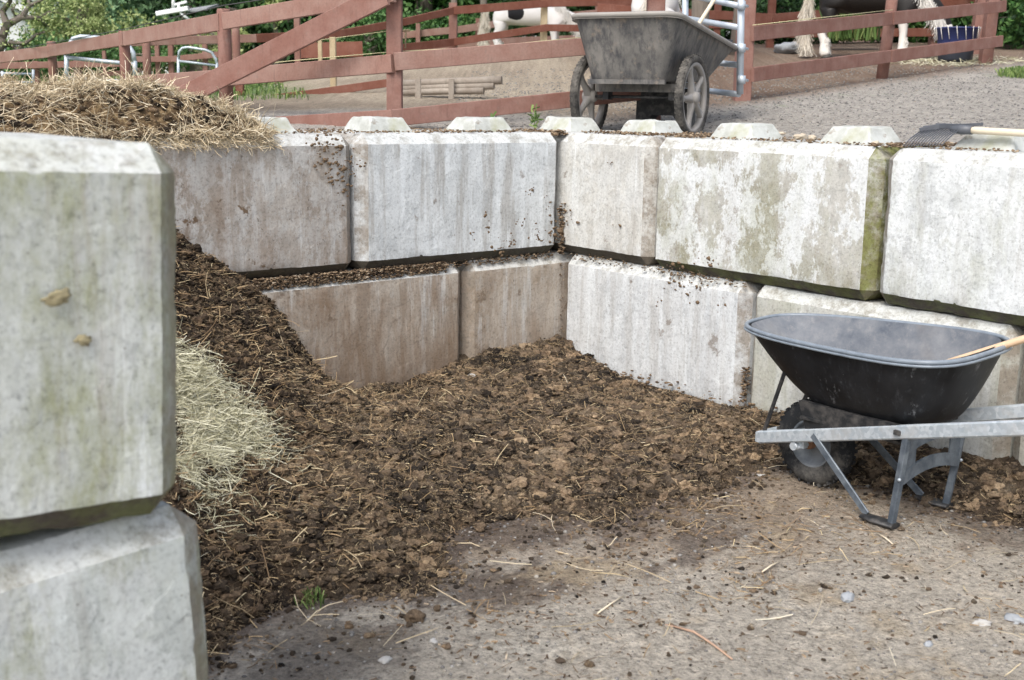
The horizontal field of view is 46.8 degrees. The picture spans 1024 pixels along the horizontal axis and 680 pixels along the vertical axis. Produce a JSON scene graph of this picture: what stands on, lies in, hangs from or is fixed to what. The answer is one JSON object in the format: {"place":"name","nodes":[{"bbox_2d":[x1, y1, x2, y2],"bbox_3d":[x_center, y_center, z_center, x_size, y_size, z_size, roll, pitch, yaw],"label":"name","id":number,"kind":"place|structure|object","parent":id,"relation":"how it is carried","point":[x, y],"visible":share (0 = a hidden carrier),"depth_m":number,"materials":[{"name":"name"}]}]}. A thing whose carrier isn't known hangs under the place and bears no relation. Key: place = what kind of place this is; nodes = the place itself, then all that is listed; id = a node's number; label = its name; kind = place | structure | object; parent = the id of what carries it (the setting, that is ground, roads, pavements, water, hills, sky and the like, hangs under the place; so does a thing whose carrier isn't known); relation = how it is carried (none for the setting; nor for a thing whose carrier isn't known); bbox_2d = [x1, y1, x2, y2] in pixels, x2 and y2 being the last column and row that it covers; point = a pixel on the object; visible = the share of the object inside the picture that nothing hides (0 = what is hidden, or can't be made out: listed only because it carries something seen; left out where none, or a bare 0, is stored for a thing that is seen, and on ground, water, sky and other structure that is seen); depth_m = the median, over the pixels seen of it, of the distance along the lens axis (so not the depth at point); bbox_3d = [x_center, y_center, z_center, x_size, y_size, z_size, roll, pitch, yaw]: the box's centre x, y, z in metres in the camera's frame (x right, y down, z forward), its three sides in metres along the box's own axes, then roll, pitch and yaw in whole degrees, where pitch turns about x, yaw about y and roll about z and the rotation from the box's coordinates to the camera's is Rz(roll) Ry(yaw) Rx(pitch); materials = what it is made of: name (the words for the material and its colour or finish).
{"place":"outdoors","nodes":[
{"label":"outdoors","id":0,"kind":"place"},
{"bbox_2d":[16,73,308,100],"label":"field grass","id":1,"kind":"structure","parent":0,"point":[248,88],"depth_m":11.30,"materials":[{"name":"plant"}]},
{"bbox_2d":[13,0,729,73],"label":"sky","id":2,"kind":"structure","parent":0,"point":[20,1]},
{"bbox_2d":[275,37,580,62],"bbox_3d":[-0.891,-2.085,8.544,2.763,0.251,0.542,3,12,10],"label":"fence wire","id":3,"kind":"object","parent":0,"point":[403,51],"visible":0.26,"depth_m":8.47,"materials":[{"name":"beige"}]},
{"bbox_2d":[13,39,1023,679],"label":"ground","id":4,"kind":"structure","parent":0,"point":[737,621],"depth_m":4.32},
{"bbox_2d":[0,69,34,82],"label":"metal gate","id":5,"kind":"structure","parent":4,"relation":"on","point":[13,73],"depth_m":13.67,"materials":[{"name":"metal"}]},
{"bbox_2d":[0,0,59,69],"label":"house","id":6,"kind":"structure","parent":4,"relation":"on","point":[9,13],"depth_m":40.74,"materials":[{"name":"white paint"}]},
{"bbox_2d":[2,61,63,79],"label":"shrub","id":7,"kind":"object","parent":4,"relation":"on","point":[23,75],"visible":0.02,"depth_m":26.93,"materials":[{"name":"green plant"}]},
{"bbox_2d":[0,0,124,80],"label":"apple tree","id":8,"kind":"object","parent":4,"relation":"on","point":[7,24],"visible":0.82,"depth_m":18.36,"materials":[{"name":"green plant"}]},
{"bbox_2d":[17,0,117,74],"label":"tree","id":9,"kind":"object","parent":4,"relation":"on","point":[90,24],"visible":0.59,"depth_m":28.41,"materials":[{"name":"green plant"}]},
{"bbox_2d":[64,34,136,80],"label":"metal gate","id":10,"kind":"structure","parent":4,"relation":"on","point":[67,58],"depth_m":12.19,"materials":[{"name":"metal"}]},
{"bbox_2d":[4,26,198,78],"bbox_3d":[-8.770,-6.023,25.390,4.341,1.445,2.240,1,12,0],"label":"shrub","id":11,"kind":"object","parent":4,"relation":"on","point":[112,53],"visible":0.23,"depth_m":24.97,"materials":[{"name":"green plant"}]},
{"bbox_2d":[0,501,207,679],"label":"concrete block","id":12,"kind":"structure","parent":4,"relation":"on","point":[121,598],"depth_m":2.39,"materials":[{"name":"concrete"}]},
{"bbox_2d":[0,132,176,536],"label":"concrete block","id":13,"kind":"structure","parent":12,"relation":"on","point":[88,434],"depth_m":2.24,"materials":[{"name":"concrete"}]},
{"bbox_2d":[40,287,71,306],"bbox_3d":[-0.839,-0.079,2.174,0.059,0.035,0.006,-6,13,-41],"label":"manure splat","id":14,"kind":"object","parent":13,"relation":"attached to","point":[56,297],"visible":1,"depth_m":2.17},
{"bbox_2d":[72,334,91,345],"bbox_3d":[-0.806,0.001,2.221,0.040,0.024,0.004,-6,13,-41],"label":"manure splat","id":15,"kind":"object","parent":13,"relation":"attached to","point":[83,340],"visible":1,"depth_m":2.22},
{"bbox_2d":[0,44,217,82],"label":"wooden fence","id":16,"kind":"object","parent":4,"relation":"on","point":[171,58],"visible":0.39,"depth_m":16.43,"materials":[{"name":"red paint"}]},
{"bbox_2d":[21,0,204,73],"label":"tree","id":17,"kind":"object","parent":4,"relation":"on","point":[148,8],"visible":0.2,"depth_m":37.20,"materials":[{"name":"green plant"}]},
{"bbox_2d":[104,4,251,74],"bbox_3d":[-7.477,-6.596,26.379,3.403,1.755,2.193,1,12,0],"label":"shrub","id":18,"kind":"object","parent":4,"relation":"on","point":[213,47],"visible":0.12,"depth_m":26.39,"materials":[{"name":"green plant"}]},
{"bbox_2d":[156,0,201,19],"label":"tree","id":19,"kind":"object","parent":4,"relation":"on","point":[163,2],"visible":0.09,"depth_m":36.49,"materials":[{"name":"green plant"}]},
{"bbox_2d":[155,0,218,72],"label":"shed","id":20,"kind":"structure","parent":4,"relation":"on","point":[181,11],"depth_m":25.93,"materials":[{"name":"grey"}]},
{"bbox_2d":[177,46,217,72],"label":"metal gate","id":21,"kind":"structure","parent":4,"relation":"on","point":[215,65],"depth_m":13.44,"materials":[{"name":"metal"}]},
{"bbox_2d":[148,0,294,62],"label":"tree","id":22,"kind":"object","parent":4,"relation":"on","point":[220,2],"visible":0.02,"depth_m":31.95,"materials":[{"name":"green plant"}]},
{"bbox_2d":[163,0,373,64],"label":"tree","id":23,"kind":"object","parent":4,"relation":"on","point":[286,25],"visible":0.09,"depth_m":28.58,"materials":[{"name":"green plant"}]},
{"bbox_2d":[260,0,285,64],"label":"shrub","id":24,"kind":"object","parent":4,"relation":"on","point":[275,25],"visible":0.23,"depth_m":23.18,"materials":[{"name":"green plant"}]},
{"bbox_2d":[236,37,385,95],"bbox_3d":[-2.139,-3.292,14.364,2.027,0.952,6.582,1,12,0],"label":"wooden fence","id":25,"kind":"object","parent":4,"relation":"on","point":[333,48],"visible":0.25,"depth_m":11.32,"materials":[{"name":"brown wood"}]},
{"bbox_2d":[294,586,327,609],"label":"grass tuft","id":26,"kind":"object","parent":4,"relation":"on","point":[309,598],"visible":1,"depth_m":4.05,"materials":[{"name":"plant"}]},
{"bbox_2d":[0,0,665,125],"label":"wooden fence","id":27,"kind":"object","parent":4,"relation":"on","point":[254,66],"visible":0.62,"depth_m":8.32,"materials":[{"name":"red paint"}]},
{"bbox_2d":[9,0,258,50],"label":"fence rail","id":28,"kind":"object","parent":27,"relation":"attached to","point":[145,24],"visible":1,"depth_m":10.15,"materials":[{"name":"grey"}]},
{"bbox_2d":[321,31,385,39],"bbox_3d":[-1.230,-2.173,8.491,0.961,0.088,0.005,8,13,31],"label":"fence wire","id":29,"kind":"object","parent":27,"relation":"attached to","point":[353,35],"visible":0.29,"depth_m":8.43,"materials":[{"name":"beige"}]},
{"bbox_2d":[403,29,409,47],"bbox_3d":[-0.752,-2.127,8.346,0.062,0.131,0.016,1,12,0],"label":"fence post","id":30,"kind":"object","parent":27,"relation":"attached to","point":[406,30],"visible":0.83,"depth_m":8.33,"materials":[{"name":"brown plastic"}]},
{"bbox_2d":[248,262,459,390],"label":"concrete block","id":31,"kind":"structure","parent":4,"relation":"on","point":[403,328],"depth_m":6.71,"materials":[{"name":"concrete"}]},
{"bbox_2d":[302,116,556,269],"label":"concrete block","id":32,"kind":"structure","parent":31,"relation":"on","point":[423,197],"depth_m":6.88,"materials":[{"name":"concrete"}]},
{"bbox_2d":[305,125,726,306],"bbox_3d":[0.050,-0.728,6.909,2.284,1.026,1.236,1,12,0],"label":"wall splatter","id":33,"kind":"object","parent":32,"relation":"attached to","point":[344,168],"depth_m":6.56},
{"bbox_2d":[311,8,435,59],"bbox_3d":[-2.901,-6.019,23.740,2.752,1.360,1.590,1,12,0],"label":"shrub","id":34,"kind":"object","parent":4,"relation":"on","point":[365,40],"visible":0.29,"depth_m":23.73,"materials":[{"name":"green plant"}]},
{"bbox_2d":[262,0,488,61],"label":"tree","id":35,"kind":"object","parent":4,"relation":"on","point":[382,18],"visible":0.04,"depth_m":28.98,"materials":[{"name":"green plant"}]},
{"bbox_2d":[20,1,730,73],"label":"wood","id":36,"kind":"object","parent":4,"relation":"on","point":[727,33],"depth_m":47.60,"materials":[{"name":"brown plant"}]},
{"bbox_2d":[131,0,631,87],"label":"wooden fence","id":37,"kind":"object","parent":4,"relation":"on","point":[453,10],"visible":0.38,"depth_m":16.31,"materials":[{"name":"red paint"}]},
{"bbox_2d":[377,656,392,663],"bbox_3d":[-0.396,0.995,3.676,0.038,0.022,0.054,5,12,21],"label":"stone","id":38,"kind":"object","parent":4,"relation":"on","point":[384,659],"visible":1,"depth_m":3.67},
{"bbox_2d":[403,609,425,622],"bbox_3d":[-0.323,0.922,3.957,0.065,0.049,0.064,-10,16,-42],"label":"manure clod","id":39,"kind":"object","parent":4,"relation":"on","point":[414,615],"visible":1,"depth_m":3.94,"materials":[{"name":"soil"}]},
{"bbox_2d":[357,3,479,52],"bbox_3d":[-1.738,-6.248,24.358,2.910,1.364,1.395,-2,12,-12],"label":"shrub","id":40,"kind":"object","parent":4,"relation":"on","point":[464,20],"visible":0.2,"depth_m":24.15,"materials":[{"name":"green plant"}]},
{"bbox_2d":[359,0,507,40],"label":"tree","id":41,"kind":"object","parent":4,"relation":"on","point":[424,4],"visible":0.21,"depth_m":27.63,"materials":[{"name":"green plant"}]},
{"bbox_2d":[429,637,437,642],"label":"stone","id":42,"kind":"object","parent":4,"relation":"on","point":[433,640],"visible":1,"depth_m":3.81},
{"bbox_2d":[433,604,440,611],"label":"manure clod","id":43,"kind":"object","parent":4,"relation":"on","point":[437,607],"visible":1,"depth_m":4.03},
{"bbox_2d":[403,76,502,98],"bbox_3d":[-0.578,-2.205,10.428,0.967,0.254,0.279,5,12,18],"label":"log stack","id":44,"kind":"object","parent":4,"relation":"on","point":[449,87],"visible":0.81,"depth_m":10.40,"materials":[{"name":"wood"}]},
{"bbox_2d":[451,0,457,37],"bbox_3d":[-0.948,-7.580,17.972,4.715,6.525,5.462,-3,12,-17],"label":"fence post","id":45,"kind":"object","parent":4,"relation":"on","point":[453,1],"visible":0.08,"depth_m":18.86,"materials":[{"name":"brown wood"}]},
{"bbox_2d":[474,522,486,531],"bbox_3d":[-0.129,0.760,4.802,0.054,0.043,0.039,1,12,0],"label":"manure clod","id":46,"kind":"object","parent":4,"relation":"on","point":[480,527],"visible":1,"depth_m":4.79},
{"bbox_2d":[480,0,486,17],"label":"tree","id":47,"kind":"object","parent":4,"relation":"on","point":[483,1],"depth_m":22.92,"materials":[{"name":"brown plant"}]},
{"bbox_2d":[440,0,550,36],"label":"tree","id":48,"kind":"object","parent":4,"relation":"on","point":[490,1],"visible":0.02,"depth_m":28.12,"materials":[{"name":"green plant"}]},
{"bbox_2d":[403,6,596,49],"bbox_3d":[-0.059,-5.865,22.855,4.234,1.240,0.286,-2,12,-15],"label":"wooden fence","id":49,"kind":"object","parent":4,"relation":"on","point":[417,33],"visible":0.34,"depth_m":22.59,"materials":[{"name":"red paint"}]},
{"bbox_2d":[451,249,577,357],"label":"concrete block","id":50,"kind":"structure","parent":4,"relation":"on","point":[509,304],"depth_m":7.33,"materials":[{"name":"concrete"}]},
{"bbox_2d":[514,116,684,264],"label":"concrete block","id":51,"kind":"structure","parent":50,"relation":"on","point":[597,194],"depth_m":7.18,"materials":[{"name":"concrete"}]},
{"bbox_2d":[528,104,543,127],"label":"weed","id":52,"kind":"object","parent":51,"relation":"on","point":[536,116],"visible":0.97,"depth_m":7.96,"materials":[{"name":"green plant"}]},
{"bbox_2d":[478,0,575,37],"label":"shrub","id":53,"kind":"object","parent":4,"relation":"on","point":[510,27],"visible":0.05,"depth_m":24.94,"materials":[{"name":"green plant"}]},
{"bbox_2d":[476,7,580,45],"bbox_3d":[0.383,-5.485,20.808,2.133,0.961,0.473,3,12,10],"label":"pony","id":54,"kind":"object","parent":4,"relation":"on","point":[502,20],"visible":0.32,"depth_m":20.64,"materials":[{"name":"grey"}]},
{"bbox_2d":[463,0,594,31],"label":"tree","id":55,"kind":"object","parent":4,"relation":"on","point":[504,1],"visible":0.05,"depth_m":27.41,"materials":[{"name":"green plant"}]},
{"bbox_2d":[161,229,1023,679],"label":"manure pile","id":56,"kind":"object","parent":4,"relation":"on","point":[597,503],"visible":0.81,"depth_m":5.23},
{"bbox_2d":[175,317,321,574],"bbox_3d":[-1.174,0.345,4.520,0.793,0.733,1.436,1,12,0],"label":"hay patch","id":57,"kind":"object","parent":56,"relation":"on","point":[211,415],"visible":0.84,"depth_m":4.71,"materials":[{"name":"plant"}]},
{"bbox_2d":[164,231,1023,672],"bbox_3d":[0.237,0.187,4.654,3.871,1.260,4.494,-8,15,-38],"label":"manure fibres","id":58,"kind":"object","parent":56,"relation":"on","point":[592,523],"visible":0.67,"depth_m":5.35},
{"bbox_2d":[167,226,1023,679],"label":"old straw","id":59,"kind":"object","parent":56,"relation":"on","point":[255,358],"visible":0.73,"depth_m":5.06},
{"bbox_2d":[597,595,623,613],"bbox_3d":[0.343,0.915,4.100,0.007,0.009,0.184,9,14,34],"label":"straw","id":60,"kind":"object","parent":4,"relation":"on","point":[605,607],"visible":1,"depth_m":4.09,"materials":[{"name":"beige plant"}]},
{"bbox_2d":[211,468,1023,679],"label":"chaff","id":61,"kind":"object","parent":4,"relation":"on","point":[630,612],"visible":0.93,"depth_m":4.10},
{"bbox_2d":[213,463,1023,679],"bbox_3d":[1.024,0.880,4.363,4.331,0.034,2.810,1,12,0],"label":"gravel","id":62,"kind":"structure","parent":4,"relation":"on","point":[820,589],"depth_m":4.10,"materials":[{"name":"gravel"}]},
{"bbox_2d":[214,294,1023,679],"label":"fresh straw","id":63,"kind":"object","parent":4,"relation":"on","point":[582,568],"visible":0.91,"depth_m":4.36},
{"bbox_2d":[566,0,730,21],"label":"tree","id":64,"kind":"object","parent":4,"relation":"on","point":[572,9],"visible":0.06,"depth_m":26.07,"materials":[{"name":"green plant"}]},
{"bbox_2d":[569,11,737,133],"bbox_3d":[1.091,-1.854,8.417,0.840,0.821,1.655,7,13,28],"label":"garden cart","id":65,"kind":"object","parent":4,"relation":"on","point":[658,60],"visible":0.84,"depth_m":7.82,"materials":[{"name":"grey plastic"}]},
{"bbox_2d":[698,0,715,23],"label":"tool handle","id":66,"kind":"object","parent":65,"relation":"in","point":[706,11],"visible":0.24,"depth_m":8.51,"materials":[{"name":"brown wood"}]},
{"bbox_2d":[631,0,681,12],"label":"pony","id":67,"kind":"object","parent":4,"relation":"on","point":[640,5],"visible":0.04,"depth_m":12.39,"materials":[{"name":"grey"}]},
{"bbox_2d":[567,254,765,405],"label":"concrete block","id":68,"kind":"structure","parent":4,"relation":"on","point":[618,321],"depth_m":6.90,"materials":[{"name":"concrete"}]},
{"bbox_2d":[656,123,944,299],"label":"concrete block","id":69,"kind":"structure","parent":68,"relation":"on","point":[802,215],"depth_m":6.17,"materials":[{"name":"concrete"}]},
{"bbox_2d":[793,133,807,139],"bbox_3d":[1.620,-1.143,6.651,0.090,0.042,0.061,-5,13,-26],"label":"stone","id":70,"kind":"object","parent":69,"relation":"on","point":[801,136],"visible":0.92,"depth_m":6.63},
{"bbox_2d":[808,135,816,139],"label":"stone","id":71,"kind":"object","parent":69,"relation":"on","point":[813,137],"visible":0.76,"depth_m":6.51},
{"bbox_2d":[665,624,732,659],"bbox_3d":[0.613,0.969,3.833,0.035,0.016,0.300,-8,14,-36],"label":"twig","id":72,"kind":"object","parent":4,"relation":"on","point":[703,638],"visible":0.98,"depth_m":3.84,"materials":[{"name":"beige plant"}]},
{"bbox_2d":[691,0,708,27],"bbox_3d":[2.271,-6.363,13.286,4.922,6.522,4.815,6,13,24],"label":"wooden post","id":73,"kind":"object","parent":4,"relation":"on","point":[699,7],"visible":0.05,"depth_m":13.91,"materials":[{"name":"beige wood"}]},
{"bbox_2d":[729,0,737,54],"bbox_3d":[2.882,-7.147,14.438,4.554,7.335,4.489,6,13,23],"label":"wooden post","id":74,"kind":"object","parent":4,"relation":"on","point":[733,35],"visible":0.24,"depth_m":14.96,"materials":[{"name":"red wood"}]},
{"bbox_2d":[678,0,818,39],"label":"tree","id":75,"kind":"object","parent":4,"relation":"on","point":[712,8],"depth_m":23.52,"materials":[{"name":"green plant"}]},
{"bbox_2d":[762,561,779,571],"bbox_3d":[0.978,0.851,4.460,0.007,0.009,0.144,10,15,38],"label":"stick","id":76,"kind":"object","parent":4,"relation":"on","point":[770,566],"visible":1,"depth_m":4.45,"materials":[{"name":"plant"}]},
{"bbox_2d":[773,41,799,53],"bbox_3d":[3.588,-3.786,15.364,0.392,0.182,0.449,-5,13,-29],"label":"stone","id":77,"kind":"object","parent":4,"relation":"on","point":[787,48],"visible":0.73,"depth_m":15.22,"materials":[{"name":"stone"}]},
{"bbox_2d":[597,0,984,53],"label":"wooden fence","id":78,"kind":"object","parent":4,"relation":"on","point":[771,15],"visible":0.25,"depth_m":16.39,"materials":[{"name":"red paint"}]},
{"bbox_2d":[727,0,881,43],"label":"shrub","id":79,"kind":"object","parent":4,"relation":"on","point":[785,6],"visible":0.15,"depth_m":17.68,"materials":[{"name":"green plant"}]},
{"bbox_2d":[818,6,857,41],"bbox_3d":[4.363,-4.209,15.685,0.580,0.499,0.495,-8,15,-38],"label":"iris clump","id":80,"kind":"object","parent":4,"relation":"on","point":[844,35],"visible":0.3,"depth_m":15.61,"materials":[{"name":"green plant"}]},
{"bbox_2d":[841,591,854,602],"bbox_3d":[1.191,0.911,4.198,0.048,0.031,0.084,7,13,29],"label":"stone","id":81,"kind":"object","parent":4,"relation":"on","point":[847,597],"visible":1,"depth_m":4.18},
{"bbox_2d":[849,13,882,41],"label":"iris clump","id":82,"kind":"object","parent":4,"relation":"on","point":[867,34],"visible":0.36,"depth_m":15.57,"materials":[{"name":"green plant"}]},
{"bbox_2d":[732,0,1006,100],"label":"wooden fence","id":83,"kind":"object","parent":4,"relation":"on","point":[985,45],"visible":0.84,"depth_m":11.63,"materials":[{"name":"red paint"}]},
{"bbox_2d":[682,0,748,96],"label":"metal gate","id":84,"kind":"structure","parent":83,"relation":"attached to","point":[741,6],"depth_m":8.68,"materials":[{"name":"metal"}]},
{"bbox_2d":[755,9,892,24],"bbox_3d":[2.922,-2.989,10.939,0.005,0.283,2.455,12,16,43],"label":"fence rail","id":85,"kind":"object","parent":83,"relation":"attached to","point":[820,17],"visible":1,"depth_m":10.84,"materials":[{"name":"red"}]},
{"bbox_2d":[792,0,952,58],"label":"pony","id":86,"kind":"object","parent":4,"relation":"on","point":[834,8],"visible":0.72,"depth_m":14.20,"materials":[{"name":"grey"}]},
{"bbox_2d":[744,313,1023,528],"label":"wheelbarrow","id":87,"kind":"object","parent":4,"relation":"on","point":[908,387],"visible":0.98,"depth_m":5.05,"materials":[{"name":"black plastic"}]},
{"bbox_2d":[946,335,1023,359],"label":"long handled tool","id":88,"kind":"object","parent":87,"relation":"in","point":[1019,340],"visible":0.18,"depth_m":4.79,"materials":[{"name":"brown wood"}]},
{"bbox_2d":[750,285,1023,459],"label":"concrete block","id":89,"kind":"structure","parent":4,"relation":"on","point":[1001,386],"depth_m":5.78,"materials":[{"name":"concrete"}]},
{"bbox_2d":[865,22,963,42],"bbox_3d":[5.791,-4.899,17.998,2.346,1.143,1.464,1,12,0],"label":"shrub","id":90,"kind":"object","parent":4,"relation":"on","point":[896,39],"visible":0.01,"depth_m":17.89,"materials":[{"name":"green plant"}]},
{"bbox_2d":[923,640,933,646],"bbox_3d":[1.356,0.988,3.849,0.030,0.020,0.050,10,14,37],"label":"stone","id":91,"kind":"object","parent":4,"relation":"on","point":[928,643],"visible":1,"depth_m":3.84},
{"bbox_2d":[895,17,970,42],"bbox_3d":[6.581,-4.854,17.604,2.556,1.587,1.324,5,12,20],"label":"shrub","id":92,"kind":"object","parent":4,"relation":"on","point":[914,39],"visible":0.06,"depth_m":17.59,"materials":[{"name":"green plant"}]},
{"bbox_2d":[891,55,1023,66],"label":"spilled hay","id":93,"kind":"object","parent":4,"relation":"on","point":[935,59],"visible":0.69,"depth_m":13.66},
{"bbox_2d":[935,26,980,61],"bbox_3d":[5.192,-3.453,13.822,0.512,0.401,0.511,1,12,0],"label":"feed tub","id":94,"kind":"object","parent":4,"relation":"on","point":[950,34],"visible":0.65,"depth_m":13.66,"materials":[{"name":"plastic"}]},
{"bbox_2d":[936,2,1023,43],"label":"shrub","id":95,"kind":"object","parent":4,"relation":"on","point":[954,23],"visible":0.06,"depth_m":16.83,"materials":[{"name":"green plant"}]},
{"bbox_2d":[972,619,991,625],"bbox_3d":[1.591,0.957,4.007,0.071,0.028,0.044,0,12,-3],"label":"stone","id":96,"kind":"object","parent":4,"relation":"on","point":[985,622],"visible":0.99,"depth_m":4.00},
{"bbox_2d":[958,0,1023,48],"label":"shrub","id":97,"kind":"object","parent":4,"relation":"on","point":[1009,27],"visible":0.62,"depth_m":15.48,"materials":[{"name":"green plant"}]},
{"bbox_2d":[995,65,1023,78],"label":"verge grass","id":98,"kind":"structure","parent":4,"relation":"on","point":[1011,72],"depth_m":11.38,"materials":[{"name":"plant"}]},
{"bbox_2d":[1003,613,1023,624],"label":"stone","id":99,"kind":"object","parent":4,"relation":"on","point":[1016,618],"visible":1,"depth_m":4.02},
{"bbox_2d":[1013,364,1023,465],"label":"concrete block","id":100,"kind":"structure","parent":4,"relation":"on","point":[1018,449],"depth_m":5.28,"materials":[{"name":"concrete"}]},
{"bbox_2d":[880,134,1023,325],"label":"concrete block","id":101,"kind":"structure","parent":100,"relation":"on","point":[953,240],"depth_m":5.41,"materials":[{"name":"concrete"}]},
{"bbox_2d":[247,127,1020,477],"bbox_3d":[1.085,-0.326,6.389,5.508,1.530,2.611,6,13,24],"label":"wall debris","id":102,"kind":"object","parent":101,"relation":"on","point":[347,275],"depth_m":6.67,"materials":[{"name":"soil"}]},
{"bbox_2d":[902,123,1023,146],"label":"manure fork","id":103,"kind":"object","parent":101,"relation":"on","point":[964,129],"visible":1,"depth_m":5.54,"materials":[{"name":"plastic"}]},
{"bbox_2d":[442,61,1023,140],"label":"gravel","id":104,"kind":"structure","parent":0,"point":[878,95],"depth_m":9.94,"materials":[{"name":"gravel"}]},
{"bbox_3d":[-2.268,0.116,5.967,1.509,0.762,0.760,-9,15,-39],"label":"concrete block","id":105,"kind":"object","parent":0,"visible":0},
{"bbox_2d":[97,117,350,279],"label":"concrete block","id":106,"kind":"structure","parent":105,"relation":"on","point":[257,213],"depth_m":6.16,"materials":[{"name":"concrete"}]},
{"bbox_2d":[0,53,285,158],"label":"straw heap","id":107,"kind":"object","parent":106,"relation":"on","point":[101,107],"visible":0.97,"depth_m":5.75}
]}

